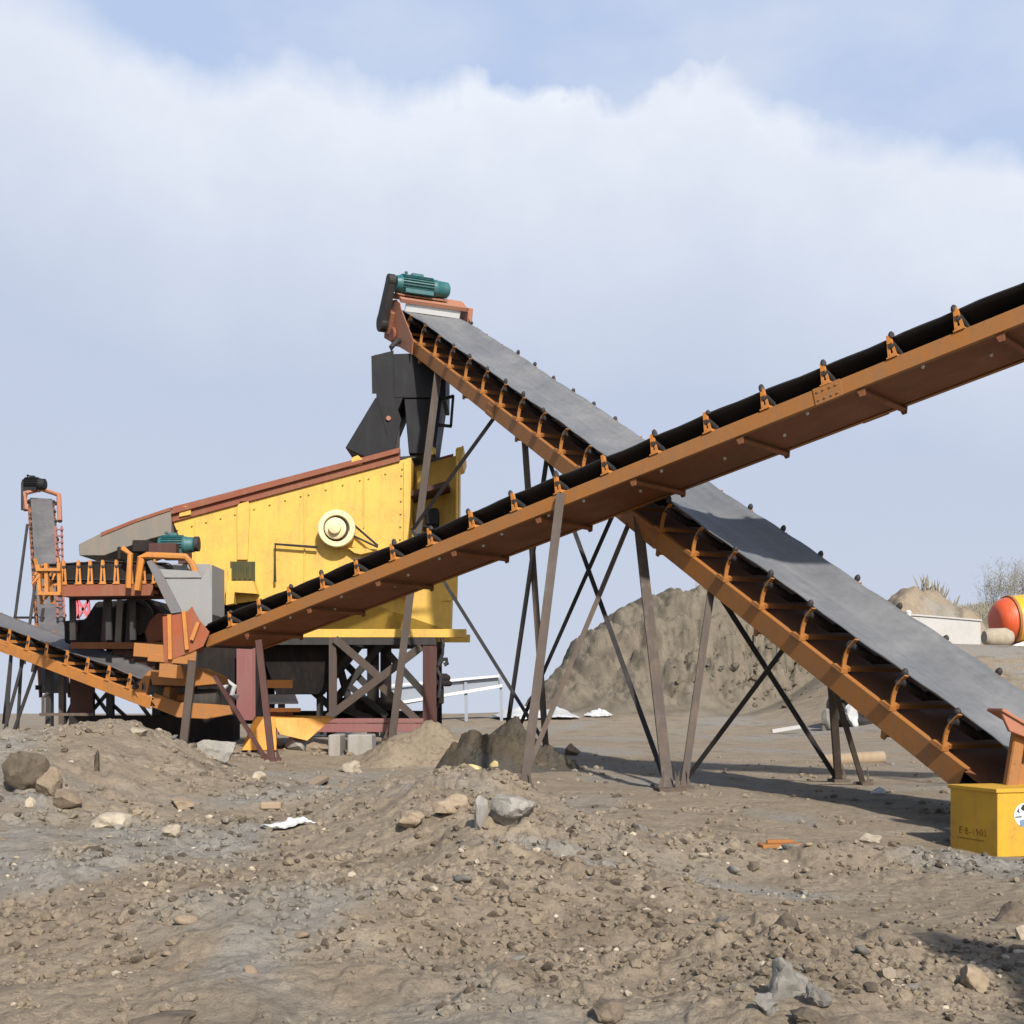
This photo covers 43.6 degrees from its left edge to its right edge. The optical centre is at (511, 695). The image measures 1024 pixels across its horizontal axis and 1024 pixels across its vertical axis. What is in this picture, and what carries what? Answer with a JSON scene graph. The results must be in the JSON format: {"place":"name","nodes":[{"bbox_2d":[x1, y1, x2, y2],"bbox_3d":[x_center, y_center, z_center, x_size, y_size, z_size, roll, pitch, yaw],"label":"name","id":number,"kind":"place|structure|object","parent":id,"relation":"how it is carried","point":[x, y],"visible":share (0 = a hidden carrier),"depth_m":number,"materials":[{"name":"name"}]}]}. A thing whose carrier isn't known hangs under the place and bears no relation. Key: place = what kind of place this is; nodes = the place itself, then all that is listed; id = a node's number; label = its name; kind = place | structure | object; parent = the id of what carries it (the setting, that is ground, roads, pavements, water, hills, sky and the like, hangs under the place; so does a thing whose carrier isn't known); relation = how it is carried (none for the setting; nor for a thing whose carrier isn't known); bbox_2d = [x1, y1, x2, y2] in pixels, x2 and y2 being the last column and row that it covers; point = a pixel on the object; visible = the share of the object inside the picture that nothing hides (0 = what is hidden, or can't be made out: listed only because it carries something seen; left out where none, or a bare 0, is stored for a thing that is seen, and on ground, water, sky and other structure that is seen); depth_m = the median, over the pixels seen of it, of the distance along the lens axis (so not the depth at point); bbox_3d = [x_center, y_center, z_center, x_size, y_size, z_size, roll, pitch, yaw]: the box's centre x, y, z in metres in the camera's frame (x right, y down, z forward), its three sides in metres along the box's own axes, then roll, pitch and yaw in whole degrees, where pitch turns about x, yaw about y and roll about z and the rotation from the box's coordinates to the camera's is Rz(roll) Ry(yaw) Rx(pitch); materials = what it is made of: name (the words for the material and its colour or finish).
{"place":"outdoors","nodes":[
{"label":"outdoors","id":0,"kind":"place"},
{"bbox_2d":[0,585,1023,1023],"bbox_3d":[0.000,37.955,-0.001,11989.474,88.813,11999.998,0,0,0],"label":"ground","id":1,"kind":"structure","parent":0,"point":[218,947],"depth_m":8.01,"materials":[{"name":"soil"}]},
{"bbox_2d":[4,930,12,934],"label":"stone","id":2,"kind":"object","parent":1,"relation":"on","point":[9,932],"visible":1,"depth_m":5.68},
{"bbox_2d":[1,751,49,789],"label":"boulder","id":3,"kind":"object","parent":1,"relation":"on","point":[22,770],"visible":0.94,"depth_m":10.02,"materials":[{"name":"stone"}]},
{"bbox_2d":[24,796,35,808],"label":"stone","id":4,"kind":"object","parent":1,"relation":"on","point":[30,801],"visible":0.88,"depth_m":9.58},
{"bbox_2d":[2,474,69,723],"bbox_3d":[-10.401,-2.369,27.910,1.343,5.969,7.083,0,0,-22],"label":"belt conveyor","id":5,"kind":"object","parent":1,"relation":"on","point":[44,542],"visible":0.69,"depth_m":28.89,"materials":[{"name":"grey rubber"}]},
{"bbox_2d":[28,910,43,917],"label":"stone","id":6,"kind":"object","parent":1,"relation":"on","point":[36,913],"visible":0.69,"depth_m":6.01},
{"bbox_2d":[35,766,62,796],"bbox_3d":[-3.633,0.699,10.063,0.190,0.287,0.207,0,0,35],"label":"stone","id":7,"kind":"object","parent":1,"relation":"on","point":[49,782],"visible":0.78,"depth_m":10.02,"materials":[{"name":"beige stone"}]},
{"bbox_2d":[59,920,70,926],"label":"stone","id":8,"kind":"object","parent":1,"relation":"on","point":[63,923],"visible":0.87,"depth_m":5.75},
{"bbox_2d":[53,788,81,807],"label":"stone","id":9,"kind":"object","parent":1,"relation":"on","point":[65,798],"visible":1,"depth_m":9.73,"materials":[{"name":"stone"}]},
{"bbox_2d":[85,845,100,851],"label":"stone","id":10,"kind":"object","parent":1,"relation":"on","point":[92,848],"visible":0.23,"depth_m":7.57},
{"bbox_2d":[94,750,99,770],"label":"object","id":11,"kind":"object","parent":1,"relation":"on","point":[96,763],"visible":0.89,"depth_m":11.01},
{"bbox_2d":[90,812,131,827],"bbox_3d":[-2.861,0.895,9.113,0.289,0.146,0.320,0,0,-37],"label":"stone","id":12,"kind":"object","parent":1,"relation":"on","point":[108,819],"visible":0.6,"depth_m":9.00,"materials":[{"name":"stone"}]},
{"bbox_2d":[31,531,200,639],"bbox_3d":[-6.731,-1.908,22.205,2.954,1.866,1.509,0,0,0],"label":"belt conveyor","id":13,"kind":"object","parent":1,"relation":"on","point":[125,577],"visible":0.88,"depth_m":21.78,"materials":[{"name":"metal"}]},
{"bbox_2d":[0,612,232,729],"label":"belt conveyor","id":14,"kind":"object","parent":1,"relation":"on","point":[127,679],"visible":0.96,"depth_m":22.52,"materials":[{"name":"metal"}]},
{"bbox_2d":[130,727,147,736],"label":"stone","id":15,"kind":"object","parent":1,"relation":"on","point":[140,732],"visible":1,"depth_m":12.47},
{"bbox_2d":[39,599,269,739],"bbox_3d":[-6.662,-0.540,24.125,3.908,2.710,2.350,0,0,0],"label":"crusher","id":16,"kind":"object","parent":1,"relation":"on","point":[91,634],"visible":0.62,"depth_m":23.40,"materials":[{"name":"black metal"}]},
{"bbox_2d":[153,765,164,771],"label":"stone","id":17,"kind":"object","parent":1,"relation":"on","point":[159,767],"visible":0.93,"depth_m":11.54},
{"bbox_2d":[128,1009,195,1023],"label":"earth clod","id":18,"kind":"object","parent":1,"relation":"on","point":[177,1017],"visible":1,"depth_m":4.30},
{"bbox_2d":[161,949,171,955],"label":"stone","id":19,"kind":"object","parent":1,"relation":"on","point":[166,952],"visible":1,"depth_m":5.15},
{"bbox_2d":[161,824,180,837],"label":"stone","id":20,"kind":"object","parent":1,"relation":"on","point":[173,830],"visible":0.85,"depth_m":8.88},
{"bbox_2d":[166,960,189,971],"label":"stone","id":21,"kind":"object","parent":1,"relation":"on","point":[179,965],"visible":1,"depth_m":4.96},
{"bbox_2d":[171,796,194,809],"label":"stone","id":22,"kind":"object","parent":1,"relation":"on","point":[180,803],"visible":0.89,"depth_m":10.39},
{"bbox_2d":[172,914,198,924],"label":"stone","id":23,"kind":"object","parent":1,"relation":"on","point":[185,919],"visible":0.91,"depth_m":5.45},
{"bbox_2d":[196,740,235,764],"bbox_3d":[-3.319,0.639,14.283,0.463,0.313,0.440,0,0,-3],"label":"boulder","id":24,"kind":"object","parent":1,"relation":"on","point":[221,751],"visible":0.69,"depth_m":14.15,"materials":[{"name":"grey stone"}]},
{"bbox_2d":[244,964,258,973],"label":"stone","id":25,"kind":"object","parent":1,"relation":"on","point":[249,969],"visible":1,"depth_m":4.81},
{"bbox_2d":[252,771,266,781],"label":"stone","id":26,"kind":"object","parent":1,"relation":"on","point":[260,776],"visible":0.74,"depth_m":14.20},
{"bbox_2d":[242,680,332,749],"bbox_3d":[-3.805,0.314,21.601,1.636,1.178,1.199,0,0,0],"label":"ground hopper","id":27,"kind":"object","parent":1,"relation":"on","point":[285,721],"visible":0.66,"depth_m":21.20,"materials":[{"name":"orange paint"}]},
{"bbox_2d":[260,817,315,828],"bbox_3d":[-1.619,0.925,9.341,0.439,0.085,0.180,0,0,0],"label":"plastic scrap","id":28,"kind":"object","parent":1,"relation":"on","point":[290,822],"visible":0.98,"depth_m":9.32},
{"bbox_2d":[260,776,329,809],"bbox_3d":[-2.268,1.006,13.895,0.170,0.247,6.585,0,0,-5],"label":"timber plank","id":29,"kind":"object","parent":1,"relation":"on","point":[275,805],"visible":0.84,"depth_m":10.75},
{"bbox_2d":[285,737,306,750],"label":"boulder","id":30,"kind":"object","parent":1,"relation":"on","point":[292,743],"visible":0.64,"depth_m":21.24,"materials":[{"name":"stone"}]},
{"bbox_2d":[295,931,309,937],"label":"stone","id":31,"kind":"object","parent":1,"relation":"on","point":[300,934],"visible":1,"depth_m":5.25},
{"bbox_2d":[305,742,327,752],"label":"stone","id":32,"kind":"object","parent":1,"relation":"on","point":[314,747],"visible":0.77,"depth_m":21.02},
{"bbox_2d":[328,734,344,755],"bbox_3d":[-2.810,0.825,20.550,0.187,0.421,0.700,0,0,0],"label":"concrete block","id":33,"kind":"object","parent":1,"relation":"on","point":[336,744],"depth_m":20.20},
{"bbox_2d":[237,636,441,735],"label":"steel support tower","id":34,"kind":"structure","parent":1,"relation":"on","point":[358,710],"depth_m":24.16,"materials":[{"name":"metal"}]},
{"bbox_2d":[79,446,469,641],"bbox_3d":[-4.514,-3.047,25.115,7.305,3.886,2.710,0,0,0],"label":"vibrating screen","id":35,"kind":"object","parent":34,"relation":"on","point":[264,540],"visible":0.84,"depth_m":24.20,"materials":[{"name":"yellow paint"}]},
{"bbox_2d":[346,338,454,465],"bbox_3d":[-2.148,-5.750,25.275,2.077,2.568,1.650,0,0,0],"label":"feed chute","id":36,"kind":"object","parent":35,"relation":"on","point":[402,385],"visible":0.85,"depth_m":24.55,"materials":[{"name":"grey metal"}]},
{"bbox_2d":[436,638,448,697],"bbox_3d":[-1.312,-0.538,24.200,0.256,1.147,0.089,0,0,0],"label":"hanging cable","id":37,"kind":"object","parent":35,"relation":"hanging from","point":[441,659],"visible":1,"depth_m":24.17,"materials":[{"name":"black metal"}]},
{"bbox_2d":[264,645,365,734],"bbox_3d":[-3.933,-0.170,25.300,1.876,1.853,1.800,0,0,0],"label":"funnel hopper","id":38,"kind":"object","parent":34,"relation":"hanging from","point":[305,668],"visible":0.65,"depth_m":24.62,"materials":[{"name":"black metal"}]},
{"bbox_2d":[436,673,451,703],"bbox_3d":[-1.357,-0.139,24.400,0.430,0.582,0.430,0,0,0],"label":"cable box","id":39,"kind":"object","parent":34,"relation":"attached to","point":[446,677],"visible":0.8,"depth_m":24.30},
{"bbox_2d":[338,760,361,772],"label":"stone","id":40,"kind":"object","parent":1,"relation":"on","point":[354,766],"visible":0.86,"depth_m":18.23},
{"bbox_2d":[347,734,375,754],"bbox_3d":[-2.417,0.827,20.600,0.393,0.426,0.600,0,0,0],"label":"concrete block","id":41,"kind":"object","parent":1,"relation":"on","point":[357,744],"depth_m":20.30,"materials":[{"name":"concrete"}]},
{"bbox_2d":[345,720,459,767],"bbox_3d":[-1.286,0.796,19.600,2.875,0.868,1.840,0,0,0],"label":"soil heap","id":42,"kind":"object","parent":1,"relation":"on","point":[426,743],"visible":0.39,"depth_m":19.30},
{"bbox_2d":[396,810,423,827],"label":"stone","id":43,"kind":"object","parent":1,"relation":"on","point":[408,818],"visible":1,"depth_m":7.95,"materials":[{"name":"beige stone"}]},
{"bbox_2d":[391,675,502,720],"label":"panel barrier","id":44,"kind":"object","parent":1,"relation":"on","point":[411,694],"visible":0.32,"depth_m":42.00,"materials":[{"name":"metal"}]},
{"bbox_2d":[432,794,467,813],"bbox_3d":[-0.395,0.677,8.055,0.221,0.120,0.196,0,0,-32],"label":"stone","id":45,"kind":"object","parent":1,"relation":"on","point":[449,804],"visible":0.94,"depth_m":8.00,"materials":[{"name":"stone"}]},
{"bbox_2d":[453,874,471,882],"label":"stone","id":46,"kind":"object","parent":1,"relation":"on","point":[460,878],"visible":1,"depth_m":6.09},
{"bbox_2d":[468,764,481,769],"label":"stone","id":47,"kind":"object","parent":1,"relation":"on","point":[475,766],"visible":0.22,"depth_m":18.00,"materials":[{"name":"yellow stone"}]},
{"bbox_2d":[474,795,488,829],"bbox_3d":[-0.187,0.695,7.474,0.080,0.237,0.156,0,0,15],"label":"rock slab","id":48,"kind":"object","parent":1,"relation":"on","point":[481,812],"visible":0.99,"depth_m":7.44,"materials":[{"name":"stone"}]},
{"bbox_2d":[489,761,497,766],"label":"stone","id":49,"kind":"object","parent":1,"relation":"on","point":[494,764],"visible":0.38,"depth_m":17.94,"materials":[{"name":"yellow stone"}]},
{"bbox_2d":[435,716,581,772],"bbox_3d":[0.037,0.765,18.900,2.875,0.943,2.300,0,0,0],"label":"soil heap","id":50,"kind":"object","parent":1,"relation":"on","point":[503,745],"visible":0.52,"depth_m":18.40,"materials":[{"name":"soil"}]},
{"bbox_2d":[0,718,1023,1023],"bbox_3d":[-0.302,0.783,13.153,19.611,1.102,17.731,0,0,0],"label":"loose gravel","id":51,"kind":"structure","parent":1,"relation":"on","point":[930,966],"depth_m":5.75,"materials":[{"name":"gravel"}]},
{"bbox_2d":[489,793,535,825],"bbox_3d":[0.004,0.698,7.571,0.276,0.244,0.285,0,0,0],"label":"boulder","id":52,"kind":"object","parent":1,"relation":"on","point":[505,810],"visible":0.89,"depth_m":7.49,"materials":[{"name":"grey stone"}]},
{"bbox_2d":[6,728,1023,1008],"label":"pale grit","id":53,"kind":"object","parent":1,"relation":"on","point":[434,888],"visible":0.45,"depth_m":5.77,"materials":[{"name":"stone"}]},
{"bbox_2d":[511,955,525,960],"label":"stone","id":54,"kind":"object","parent":1,"relation":"on","point":[520,957],"visible":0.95,"depth_m":4.91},
{"bbox_2d":[492,706,579,718],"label":"plastic sheet","id":55,"kind":"object","parent":1,"relation":"on","point":[558,712],"visible":0.56,"depth_m":42.41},
{"bbox_2d":[536,762,548,766],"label":"earth clod","id":56,"kind":"object","parent":1,"relation":"on","point":[542,764],"visible":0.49,"depth_m":18.11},
{"bbox_2d":[565,743,580,755],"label":"stone","id":57,"kind":"object","parent":1,"relation":"on","point":[570,749],"visible":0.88,"depth_m":21.54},
{"bbox_2d":[133,282,1023,790],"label":"belt conveyor","id":58,"kind":"object","parent":1,"relation":"on","point":[947,352],"visible":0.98,"depth_m":15.77,"materials":[{"name":"metal"}]},
{"bbox_2d":[147,560,223,625],"bbox_3d":[-5.419,-1.672,21.315,1.064,1.152,1.050,0,0,0],"label":"discharge chute","id":59,"kind":"object","parent":58,"relation":"attached to","point":[184,587],"visible":0.89,"depth_m":20.85,"materials":[{"name":"grey metal"}]},
{"bbox_2d":[576,850,584,854],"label":"stone","id":60,"kind":"object","parent":1,"relation":"on","point":[581,852],"visible":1,"depth_m":7.23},
{"bbox_2d":[584,708,612,716],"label":"plastic sheet","id":61,"kind":"object","parent":1,"relation":"on","point":[598,712],"visible":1,"depth_m":42.83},
{"bbox_2d":[592,999,623,1023],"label":"rock","id":62,"kind":"object","parent":1,"relation":"on","point":[605,1011],"visible":1,"depth_m":4.20,"materials":[{"name":"stone"}]},
{"bbox_2d":[631,823,648,833],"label":"stone","id":63,"kind":"object","parent":1,"relation":"on","point":[638,826],"visible":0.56,"depth_m":9.65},
{"bbox_2d":[655,881,673,888],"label":"stone","id":64,"kind":"object","parent":1,"relation":"on","point":[665,884],"visible":0.85,"depth_m":6.51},
{"bbox_2d":[684,919,695,922],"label":"stone","id":65,"kind":"object","parent":1,"relation":"on","point":[689,921],"visible":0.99,"depth_m":5.67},
{"bbox_2d":[376,271,1023,791],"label":"belt conveyor","id":66,"kind":"object","parent":1,"relation":"on","point":[926,695],"visible":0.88,"depth_m":15.82,"materials":[{"name":"rubber"}]},
{"bbox_2d":[987,708,1023,784],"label":"loading hopper","id":67,"kind":"object","parent":66,"relation":"attached to","point":[1014,767],"visible":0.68,"depth_m":10.95,"materials":[{"name":"orange paint"}]},
{"bbox_2d":[697,852,708,857],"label":"stone","id":68,"kind":"object","parent":1,"relation":"on","point":[703,854],"visible":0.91,"depth_m":8.66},
{"bbox_2d":[711,921,732,931],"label":"stone","id":69,"kind":"object","parent":1,"relation":"on","point":[719,924],"visible":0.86,"depth_m":5.16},
{"bbox_2d":[716,916,729,921],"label":"stone","id":70,"kind":"object","parent":1,"relation":"on","point":[724,919],"visible":0.88,"depth_m":5.63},
{"bbox_2d":[727,865,740,873],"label":"stone","id":71,"kind":"object","parent":1,"relation":"on","point":[733,869],"visible":1,"depth_m":8.37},
{"bbox_2d":[663,630,819,707],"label":"eroded rubble","id":72,"kind":"object","parent":1,"relation":"on","point":[733,667],"visible":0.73,"depth_m":45.40,"materials":[{"name":"stone"}]},
{"bbox_2d":[748,861,759,871],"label":"stone","id":73,"kind":"object","parent":1,"relation":"on","point":[753,866],"visible":1,"depth_m":8.55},
{"bbox_2d":[754,992,779,1015],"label":"boulder","id":74,"kind":"object","parent":1,"relation":"on","point":[766,1003],"visible":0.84,"depth_m":4.17,"materials":[{"name":"grey stone"}]},
{"bbox_2d":[757,839,800,848],"bbox_3d":[1.985,1.099,9.510,0.291,0.061,0.160,0,0,-4],"label":"painted board","id":75,"kind":"object","parent":1,"relation":"on","point":[774,843],"visible":0.87,"depth_m":9.50,"materials":[{"name":"orange paint"}]},
{"bbox_2d":[771,725,800,732],"bbox_3d":[7.729,0.922,36.000,0.848,0.234,0.140,0,0,0],"label":"painted board","id":76,"kind":"object","parent":1,"relation":"on","point":[786,728],"visible":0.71,"depth_m":35.93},
{"bbox_2d":[775,912,798,928],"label":"stone","id":77,"kind":"object","parent":1,"relation":"on","point":[785,919],"visible":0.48,"depth_m":5.29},
{"bbox_2d":[782,900,793,905],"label":"stone","id":78,"kind":"object","parent":1,"relation":"on","point":[786,902],"visible":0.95,"depth_m":7.11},
{"bbox_2d":[768,957,808,999],"bbox_3d":[0.958,0.990,4.423,0.138,0.186,0.154,0,0,19],"label":"boulder","id":79,"kind":"object","parent":1,"relation":"on","point":[786,981],"visible":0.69,"depth_m":4.37,"materials":[{"name":"grey stone"}]},
{"bbox_2d":[781,844,798,849],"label":"stone","id":80,"kind":"object","parent":1,"relation":"on","point":[785,846],"visible":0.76,"depth_m":9.26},
{"bbox_2d":[789,1006,824,1023],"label":"boulder","id":81,"kind":"object","parent":1,"relation":"on","point":[804,1015],"visible":1,"depth_m":4.03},
{"bbox_2d":[804,982,831,1007],"bbox_3d":[1.020,1.003,4.268,0.089,0.097,0.088,0,0,9],"label":"boulder","id":82,"kind":"object","parent":1,"relation":"on","point":[815,996],"visible":0.95,"depth_m":4.24,"materials":[{"name":"grey stone"}]},
{"bbox_2d":[821,708,830,730],"bbox_3d":[8.937,0.716,36.130,0.446,0.763,0.376,0,0,-3],"label":"scrap lump","id":83,"kind":"object","parent":1,"relation":"on","point":[825,718],"visible":0.46,"depth_m":36.04,"materials":[{"name":"grey stone"}]},
{"bbox_2d":[826,697,847,726],"bbox_3d":[9.466,0.427,36.759,1.040,1.024,0.564,0,0,-32],"label":"tyre","id":84,"kind":"object","parent":1,"relation":"on","point":[844,703],"visible":0.13,"depth_m":36.61,"materials":[{"name":"rubber"}]},
{"bbox_2d":[845,704,858,726],"bbox_3d":[9.591,0.568,36.111,0.372,0.808,0.425,0,0,19],"label":"sack","id":85,"kind":"object","parent":1,"relation":"on","point":[851,713],"visible":0.85,"depth_m":36.00,"materials":[{"name":"fabric"}]},
{"bbox_2d":[824,751,885,763],"bbox_3d":[5.613,1.039,21.000,0.999,0.276,0.230,0,0,0],"label":"log","id":86,"kind":"object","parent":1,"relation":"on","point":[871,757],"visible":0.46,"depth_m":20.90,"materials":[{"name":"wood"}]},
{"bbox_2d":[845,711,872,725],"bbox_3d":[10.004,0.607,36.459,1.046,0.584,1.027,0,0,0],"label":"tyre","id":87,"kind":"object","parent":1,"relation":"on","point":[862,720],"visible":0.33,"depth_m":36.01,"materials":[{"name":"rubber"}]},
{"bbox_2d":[855,945,869,955],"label":"stone","id":88,"kind":"object","parent":1,"relation":"on","point":[862,950],"visible":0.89,"depth_m":4.95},
{"bbox_2d":[858,833,881,844],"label":"stone","id":89,"kind":"object","parent":1,"relation":"on","point":[870,838],"visible":0.84,"depth_m":10.93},
{"bbox_2d":[871,787,888,792],"bbox_3d":[4.219,1.084,14.702,0.253,0.087,0.211,0,0,0],"label":"plastic scrap","id":90,"kind":"object","parent":1,"relation":"on","point":[879,790],"visible":1,"depth_m":14.68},
{"bbox_2d":[878,967,896,980],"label":"stone","id":91,"kind":"object","parent":1,"relation":"on","point":[888,973],"visible":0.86,"depth_m":4.77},
{"bbox_2d":[888,841,896,846],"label":"stone","id":92,"kind":"object","parent":1,"relation":"on","point":[892,843],"visible":0.97,"depth_m":10.89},
{"bbox_2d":[907,984,918,988],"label":"stone","id":93,"kind":"object","parent":1,"relation":"on","point":[913,985],"visible":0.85,"depth_m":4.68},
{"bbox_2d":[905,610,981,643],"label":"white wall","id":94,"kind":"structure","parent":1,"relation":"on","point":[956,630],"depth_m":46.00,"materials":[{"name":"paint"}]},
{"bbox_2d":[913,573,1023,645],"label":"dry scrub","id":95,"kind":"object","parent":1,"relation":"on","point":[983,612],"visible":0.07,"depth_m":84.45,"materials":[{"name":"plant"}]},
{"bbox_2d":[958,964,989,992],"bbox_3d":[1.732,1.057,4.781,0.110,0.112,0.095,0,0,-3],"label":"boulder","id":96,"kind":"object","parent":1,"relation":"on","point":[973,977],"visible":0.94,"depth_m":4.75,"materials":[{"name":"beige stone"}]},
{"bbox_2d":[948,783,1023,856],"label":"steel box","id":97,"kind":"object","parent":1,"relation":"on","point":[988,818],"visible":1,"depth_m":10.63,"materials":[{"name":"yellow paint"}]},
{"bbox_2d":[972,564,1004,603],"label":"bare shrub","id":98,"kind":"object","parent":1,"relation":"on","point":[991,593],"visible":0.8,"depth_m":91.99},
{"bbox_2d":[981,628,1014,644],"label":"dirt sack","id":99,"kind":"object","parent":1,"relation":"on","point":[997,636],"visible":0.86,"depth_m":57.72,"materials":[{"name":"fabric"}]},
{"bbox_2d":[978,557,1022,606],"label":"bare shrub","id":100,"kind":"object","parent":1,"relation":"on","point":[1002,587],"visible":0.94,"depth_m":90.76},
{"bbox_2d":[988,595,1023,645],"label":"mixer truck","id":101,"kind":"object","parent":1,"relation":"on","point":[1007,611],"visible":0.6,"depth_m":59.33,"materials":[{"name":"orange"}]},
{"bbox_2d":[994,901,1023,921],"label":"boulder","id":102,"kind":"object","parent":1,"relation":"on","point":[1011,911],"visible":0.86,"depth_m":6.63,"materials":[{"name":"stone"}]},
{"bbox_2d":[995,557,1023,596],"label":"bare shrub","id":103,"kind":"object","parent":1,"relation":"on","point":[1016,586],"visible":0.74,"depth_m":91.67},
{"bbox_2d":[1004,558,1023,594],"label":"bare shrub","id":104,"kind":"object","parent":1,"relation":"on","point":[1017,579],"visible":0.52,"depth_m":93.19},
{"bbox_2d":[1013,978,1021,983],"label":"stone","id":105,"kind":"object","parent":1,"relation":"on","point":[1017,980],"visible":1,"depth_m":4.81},
{"bbox_2d":[1015,925,1023,939],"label":"stone","id":106,"kind":"object","parent":1,"relation":"on","point":[1019,931],"visible":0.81,"depth_m":5.92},
{"bbox_2d":[0,0,1023,713],"label":"sky","id":107,"kind":"structure","parent":0,"point":[672,210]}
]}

